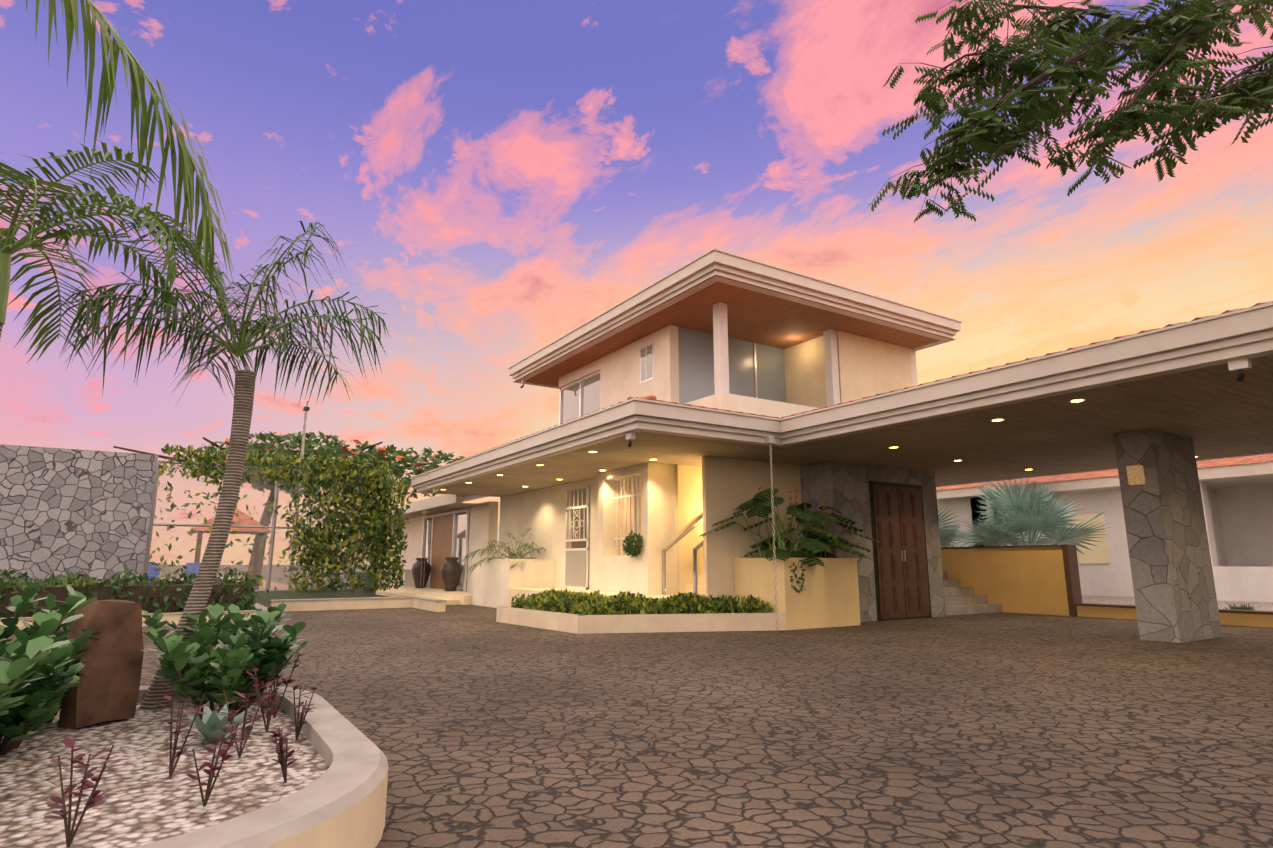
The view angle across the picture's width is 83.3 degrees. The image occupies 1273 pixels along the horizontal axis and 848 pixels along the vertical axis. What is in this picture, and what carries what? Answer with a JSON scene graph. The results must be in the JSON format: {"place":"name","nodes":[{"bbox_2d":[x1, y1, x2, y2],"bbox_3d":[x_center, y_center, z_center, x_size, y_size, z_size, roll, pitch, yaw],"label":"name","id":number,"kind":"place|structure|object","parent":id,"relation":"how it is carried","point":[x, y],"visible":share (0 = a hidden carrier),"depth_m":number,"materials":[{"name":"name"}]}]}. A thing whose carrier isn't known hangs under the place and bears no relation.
{"place":"outdoors","nodes":[
{"label":"outdoors","id":0,"kind":"place"},
{"bbox_2d":[26,0,234,311],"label":"palm frond","id":1,"kind":"object","parent":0,"point":[187,163],"visible":1,"depth_m":3.40,"materials":[{"name":"green plant"}]},
{"bbox_2d":[0,0,1272,564],"label":"sky","id":2,"kind":"structure","parent":0,"point":[495,178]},
{"bbox_2d":[7,565,1272,847],"bbox_3d":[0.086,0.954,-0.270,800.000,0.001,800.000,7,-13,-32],"label":"ground","id":3,"kind":"structure","parent":0,"point":[479,727],"depth_m":4.33,"materials":[{"name":"brown stone"}]},
{"bbox_2d":[0,444,157,583],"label":"stone wall","id":4,"kind":"structure","parent":3,"relation":"on","point":[63,511],"depth_m":15.27,"materials":[{"name":"grey stone"}]},
{"bbox_2d":[0,567,258,617],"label":"hedge","id":5,"kind":"object","parent":3,"relation":"on","point":[249,588],"depth_m":11.84,"materials":[{"name":"green plant"}]},
{"bbox_2d":[3,577,120,595],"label":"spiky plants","id":6,"kind":"object","parent":5,"relation":"on","point":[77,581],"visible":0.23,"depth_m":11.41,"materials":[{"name":"green plant"}]},
{"bbox_2d":[57,685,387,847],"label":"planter kerb","id":7,"kind":"structure","parent":3,"relation":"on","point":[340,802],"depth_m":2.38,"materials":[{"name":"paint"}]},
{"bbox_2d":[0,700,328,847],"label":"planter gravel","id":8,"kind":"structure","parent":7,"relation":"on","point":[147,799],"depth_m":2.76,"materials":[{"name":"beige gravel"}]},
{"bbox_2d":[58,600,143,728],"bbox_3d":[-2.804,1.260,3.773,0.214,0.652,0.356,-4,-12,18],"label":"standing stone","id":9,"kind":"object","parent":8,"relation":"on","point":[109,674],"visible":0.75,"depth_m":3.71,"materials":[{"name":"stone"}]},
{"bbox_2d":[0,141,229,367],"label":"christmas palm","id":10,"kind":"object","parent":8,"relation":"on","point":[8,250],"visible":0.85,"depth_m":4.22,"materials":[{"name":"green plant"}]},
{"bbox_2d":[0,582,307,754],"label":"shrubs","id":11,"kind":"object","parent":8,"relation":"on","point":[38,674],"visible":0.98,"depth_m":3.69,"materials":[{"name":"green plant"}]},
{"bbox_2d":[44,652,317,847],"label":"purple plants","id":12,"kind":"object","parent":8,"relation":"on","point":[94,798],"visible":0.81,"depth_m":2.71,"materials":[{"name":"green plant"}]},
{"bbox_2d":[166,702,253,743],"bbox_3d":[-1.928,1.401,3.350,0.354,0.163,0.404,-2,-11,9],"label":"agave","id":13,"kind":"object","parent":8,"relation":"on","point":[209,725],"visible":0.75,"depth_m":3.29,"materials":[{"name":"green plant"}]},
{"bbox_2d":[47,219,388,709],"bbox_3d":[-2.586,0.191,4.527,1.915,3.068,1.970,7,-13,-32],"label":"queen palm","id":14,"kind":"object","parent":8,"relation":"on","point":[203,584],"visible":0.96,"depth_m":4.55,"materials":[{"name":"green plant"}]},
{"bbox_2d":[0,596,446,629],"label":"kerbs","id":15,"kind":"structure","parent":3,"relation":"on","point":[429,604],"depth_m":15.27,"materials":[{"name":"paint"}]},
{"bbox_2d":[161,577,301,589],"bbox_3d":[-28.189,6.685,29.247,24.600,0.004,38.900,7,-13,-32],"label":"tennis court surface","id":16,"kind":"object","parent":3,"relation":"on","point":[272,585],"depth_m":32.16,"materials":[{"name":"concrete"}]},
{"bbox_2d":[147,563,200,582],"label":"blue chairs","id":17,"kind":"object","parent":16,"relation":"on","point":[188,570],"depth_m":21.93,"materials":[{"name":"blue"}]},
{"bbox_2d":[193,509,270,589],"bbox_3d":[-15.626,4.737,27.450,2.700,3.150,2.700,7,-13,-32],"label":"gazebo","id":18,"kind":"object","parent":16,"relation":"on","point":[240,514],"depth_m":27.08,"materials":[{"name":"brown wood"}]},
{"bbox_2d":[143,460,380,602],"bbox_3d":[-13.721,4.135,25.137,5.350,3.450,16.170,7,-13,-32],"label":"tennis court fence","id":19,"kind":"object","parent":16,"relation":"on","point":[287,593],"visible":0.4,"depth_m":18.39,"materials":[{"name":"grey metal"}]},
{"bbox_2d":[149,443,411,593],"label":"fence vines","id":20,"kind":"object","parent":19,"relation":"attached to","point":[378,522],"visible":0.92,"depth_m":19.16,"materials":[{"name":"green plant"}]},
{"bbox_2d":[113,431,464,585],"bbox_3d":[-14.590,3.886,32.596,15.509,6.833,8.304,7,-13,-32],"label":"flame tree","id":21,"kind":"object","parent":16,"relation":"on","point":[330,449],"visible":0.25,"depth_m":31.61,"materials":[{"name":"green plant"}]},
{"bbox_2d":[288,401,309,587],"bbox_3d":[-9.906,2.150,20.983,0.160,5.762,0.345,7,-13,-32],"label":"light pole","id":22,"kind":"object","parent":16,"relation":"on","point":[306,409],"visible":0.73,"depth_m":21.29,"materials":[{"name":"metal"}]},
{"bbox_2d":[379,456,802,598],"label":"ground floor walls","id":23,"kind":"structure","parent":3,"relation":"on","point":[677,501],"depth_m":12.94,"materials":[{"name":"beige paint"}]},
{"bbox_2d":[359,494,488,520],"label":"wing roof","id":24,"kind":"structure","parent":23,"relation":"on","point":[442,503],"depth_m":20.75,"materials":[{"name":"paint"}]},
{"bbox_2d":[421,508,469,590],"bbox_3d":[-5.938,3.886,21.997,0.080,2.300,4.310,7,-13,-32],"label":"sliding door","id":25,"kind":"structure","parent":23,"relation":"attached to","point":[447,534],"depth_m":21.86,"materials":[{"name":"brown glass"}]},
{"bbox_2d":[564,485,589,589],"bbox_3d":[-1.216,2.450,15.472,0.210,2.170,1.050,7,-13,-32],"label":"grille door","id":26,"kind":"structure","parent":23,"relation":"attached to","point":[576,565],"depth_m":15.45,"materials":[{"name":"white metal"}]},
{"bbox_2d":[615,476,640,555],"bbox_3d":[-0.046,1.736,13.502,0.030,1.480,1.360,7,-13,-32],"label":"window grille","id":27,"kind":"object","parent":23,"relation":"attached to","point":[622,497],"visible":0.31,"depth_m":13.74,"materials":[{"name":"white metal"}]},
{"bbox_2d":[619,477,640,555],"bbox_3d":[0.030,1.745,13.549,0.080,1.480,1.360,7,-13,-32],"label":"bay window glass","id":28,"kind":"object","parent":23,"relation":"attached to","point":[636,511],"visible":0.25,"depth_m":13.81,"materials":[{"name":"glass"}]},
{"bbox_2d":[622,531,642,557],"bbox_3d":[-0.079,2.131,12.737,0.282,0.496,0.572,7,-13,-32],"label":"sill plant","id":29,"kind":"object","parent":23,"relation":"attached to","point":[629,548],"visible":1,"depth_m":12.65,"materials":[{"name":"green plant"}]},
{"bbox_2d":[376,558,860,629],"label":"planter wall","id":30,"kind":"structure","parent":3,"relation":"on","point":[828,597],"depth_m":11.59,"materials":[{"name":"paint"}]},
{"bbox_2d":[398,569,414,586],"bbox_3d":[-7.785,5.207,24.232,0.370,0.560,0.800,7,-13,-32],"label":"pedestal","id":31,"kind":"object","parent":30,"relation":"on","point":[407,577],"visible":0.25,"depth_m":23.90,"materials":[{"name":"white"}]},
{"bbox_2d":[412,557,461,590],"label":"large vases","id":32,"kind":"object","parent":30,"relation":"on","point":[451,570],"visible":0.88,"depth_m":19.99,"materials":[{"name":"ceramic"}]},
{"bbox_2d":[461,528,548,571],"bbox_3d":[-2.851,3.006,16.861,2.215,1.080,2.198,-9,-14,38],"label":"planter palm","id":33,"kind":"object","parent":30,"relation":"on","point":[511,554],"visible":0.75,"depth_m":16.64,"materials":[{"name":"green plant"}]},
{"bbox_2d":[662,516,702,595],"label":"stair handrails","id":34,"kind":"object","parent":30,"relation":"on","point":[683,534],"visible":0.52,"depth_m":12.37,"materials":[{"name":"beige metal"}]},
{"bbox_2d":[699,487,880,566],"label":"planter tropical plants","id":35,"kind":"object","parent":30,"relation":"on","point":[813,545],"visible":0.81,"depth_m":11.56,"materials":[{"name":"green plant"}]},
{"bbox_2d":[788,561,805,592],"bbox_3d":[2.479,2.352,11.010,0.353,0.512,0.087,7,-13,-32],"label":"trailing plant","id":36,"kind":"object","parent":30,"relation":"on","point":[800,578],"visible":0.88,"depth_m":11.00,"materials":[{"name":"green plant"}]},
{"bbox_2d":[496,606,785,633],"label":"planter wall","id":37,"kind":"structure","parent":3,"relation":"on","point":[618,623],"depth_m":10.55,"materials":[{"name":"paint"}]},
{"bbox_2d":[510,587,772,614],"bbox_3d":[-0.178,2.846,11.357,2.257,0.459,4.475,23,-25,-63],"label":"hedge","id":38,"kind":"object","parent":37,"relation":"on","point":[579,603],"visible":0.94,"depth_m":10.89,"materials":[{"name":"green plant"}]},
{"bbox_2d":[800,461,945,621],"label":"stone wall","id":39,"kind":"structure","parent":3,"relation":"on","point":[844,486],"depth_m":12.74,"materials":[{"name":"grey stone"}]},
{"bbox_2d":[869,481,931,620],"bbox_3d":[4.847,2.303,13.093,1.500,2.450,0.090,7,-13,-32],"label":"double door","id":40,"kind":"structure","parent":39,"relation":"attached to","point":[902,586],"depth_m":13.03,"materials":[{"name":"brown wood"}]},
{"bbox_2d":[937,495,965,546],"bbox_3d":[7.422,3.333,20.277,3.880,3.171,3.733,7,-13,-32],"label":"bismarck palm","id":41,"kind":"object","parent":3,"relation":"on","point":[946,532],"visible":0.15,"depth_m":19.45,"materials":[{"name":"green plant"}]},
{"bbox_2d":[936,454,1272,601],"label":"neighbour building","id":42,"kind":"structure","parent":3,"relation":"on","point":[1237,500],"depth_m":21.26,"materials":[{"name":"paint"}]},
{"bbox_2d":[1013,461,1272,485],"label":"roof tiles","id":43,"kind":"object","parent":42,"relation":"on","point":[1110,476],"visible":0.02,"depth_m":27.31,"materials":[{"name":"red tile"}]},
{"bbox_2d":[941,545,1272,627],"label":"yellow walls and steps","id":44,"kind":"structure","parent":3,"relation":"on","point":[1037,579],"depth_m":14.34,"materials":[{"name":"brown paint"}]},
{"bbox_2d":[1113,429,1222,642],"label":"stone column","id":45,"kind":"structure","parent":3,"relation":"on","point":[1175,597],"depth_m":9.54,"materials":[{"name":"stone"}]},
{"bbox_2d":[1126,465,1144,484],"bbox_3d":[6.694,0.687,9.599,0.100,0.250,0.160,7,-13,-32],"label":"wall light","id":46,"kind":"object","parent":45,"relation":"attached to","point":[1135,474],"visible":1,"depth_m":9.56,"materials":[{"name":"beige glass"}]},
{"bbox_2d":[1082,595,1272,610],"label":"planter wall","id":47,"kind":"structure","parent":3,"relation":"on","point":[1265,606],"depth_m":18.25,"materials":[{"name":"beige paint"}]},
{"bbox_2d":[950,478,1110,557],"bbox_3d":[10.501,2.986,19.116,3.941,3.407,4.621,0,-11,-1],"label":"bismarck palm","id":48,"kind":"object","parent":47,"relation":"on","point":[1013,518],"visible":0.81,"depth_m":18.63,"materials":[{"name":"green plant"}]},
{"bbox_2d":[1221,603,1263,610],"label":"grass clumps","id":49,"kind":"object","parent":47,"relation":"on","point":[1242,607],"visible":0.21,"depth_m":13.13,"materials":[{"name":"green plant"}]},
{"bbox_2d":[415,350,1272,496],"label":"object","id":50,"kind":"structure","parent":0,"point":[1218,411],"depth_m":10.48,"materials":[{"name":"wood"}]},
{"bbox_2d":[420,436,777,629],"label":"rain chains","id":51,"kind":"object","parent":50,"relation":"attached to","point":[769,440],"visible":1,"depth_m":10.67,"materials":[{"name":"white metal"}]},
{"bbox_2d":[558,325,917,417],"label":"storey walls","id":52,"kind":"structure","parent":50,"relation":"on","point":[867,367],"depth_m":14.54,"materials":[{"name":"beige paint"}]},
{"bbox_2d":[559,327,785,424],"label":"glazing","id":53,"kind":"structure","parent":52,"relation":"attached to","point":[756,370],"depth_m":14.67,"materials":[{"name":"grey"}]},
{"bbox_2d":[514,275,955,388],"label":"roof soffit","id":54,"kind":"structure","parent":52,"relation":"on","point":[763,319],"depth_m":13.79,"materials":[{"name":"brown wood"}]},
{"bbox_2d":[508,248,961,388],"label":"roof fascia","id":55,"kind":"structure","parent":54,"relation":"on","point":[706,265],"depth_m":13.10,"materials":[{"name":"paint"}]},
{"bbox_2d":[713,302,839,405],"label":"balcony posts","id":56,"kind":"object","parent":52,"relation":"on","point":[721,359],"visible":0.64,"depth_m":12.62,"materials":[{"name":"white paint"}]},
{"bbox_2d":[440,399,1198,489],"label":"recessed ceiling lights","id":57,"kind":"object","parent":50,"relation":"on","point":[1073,400],"visible":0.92,"depth_m":11.55,"materials":[{"name":"beige"}]},
{"bbox_2d":[410,302,1272,496],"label":"roof fascia","id":58,"kind":"structure","parent":50,"relation":"on","point":[1240,332],"depth_m":8.77,"materials":[{"name":"paint"}]},
{"bbox_2d":[432,358,1251,496],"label":"security cameras","id":59,"kind":"object","parent":50,"relation":"on","point":[1239,365],"visible":0.98,"depth_m":6.30,"materials":[{"name":"white plastic"}]},
{"bbox_2d":[416,301,1272,475],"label":"roof tiles","id":60,"kind":"object","parent":50,"relation":"on","point":[653,398],"visible":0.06,"depth_m":9.06,"materials":[{"name":"red tile"}]},
{"bbox_2d":[936,481,1055,546],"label":"wall","id":61,"kind":"structure","parent":0,"point":[962,501],"depth_m":21.50,"materials":[{"name":"white paint"}]},
{"bbox_2d":[867,0,1272,222],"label":"tree branches","id":62,"kind":"object","parent":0,"point":[990,136],"visible":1,"depth_m":5.95,"materials":[{"name":"green plant"}]}
]}

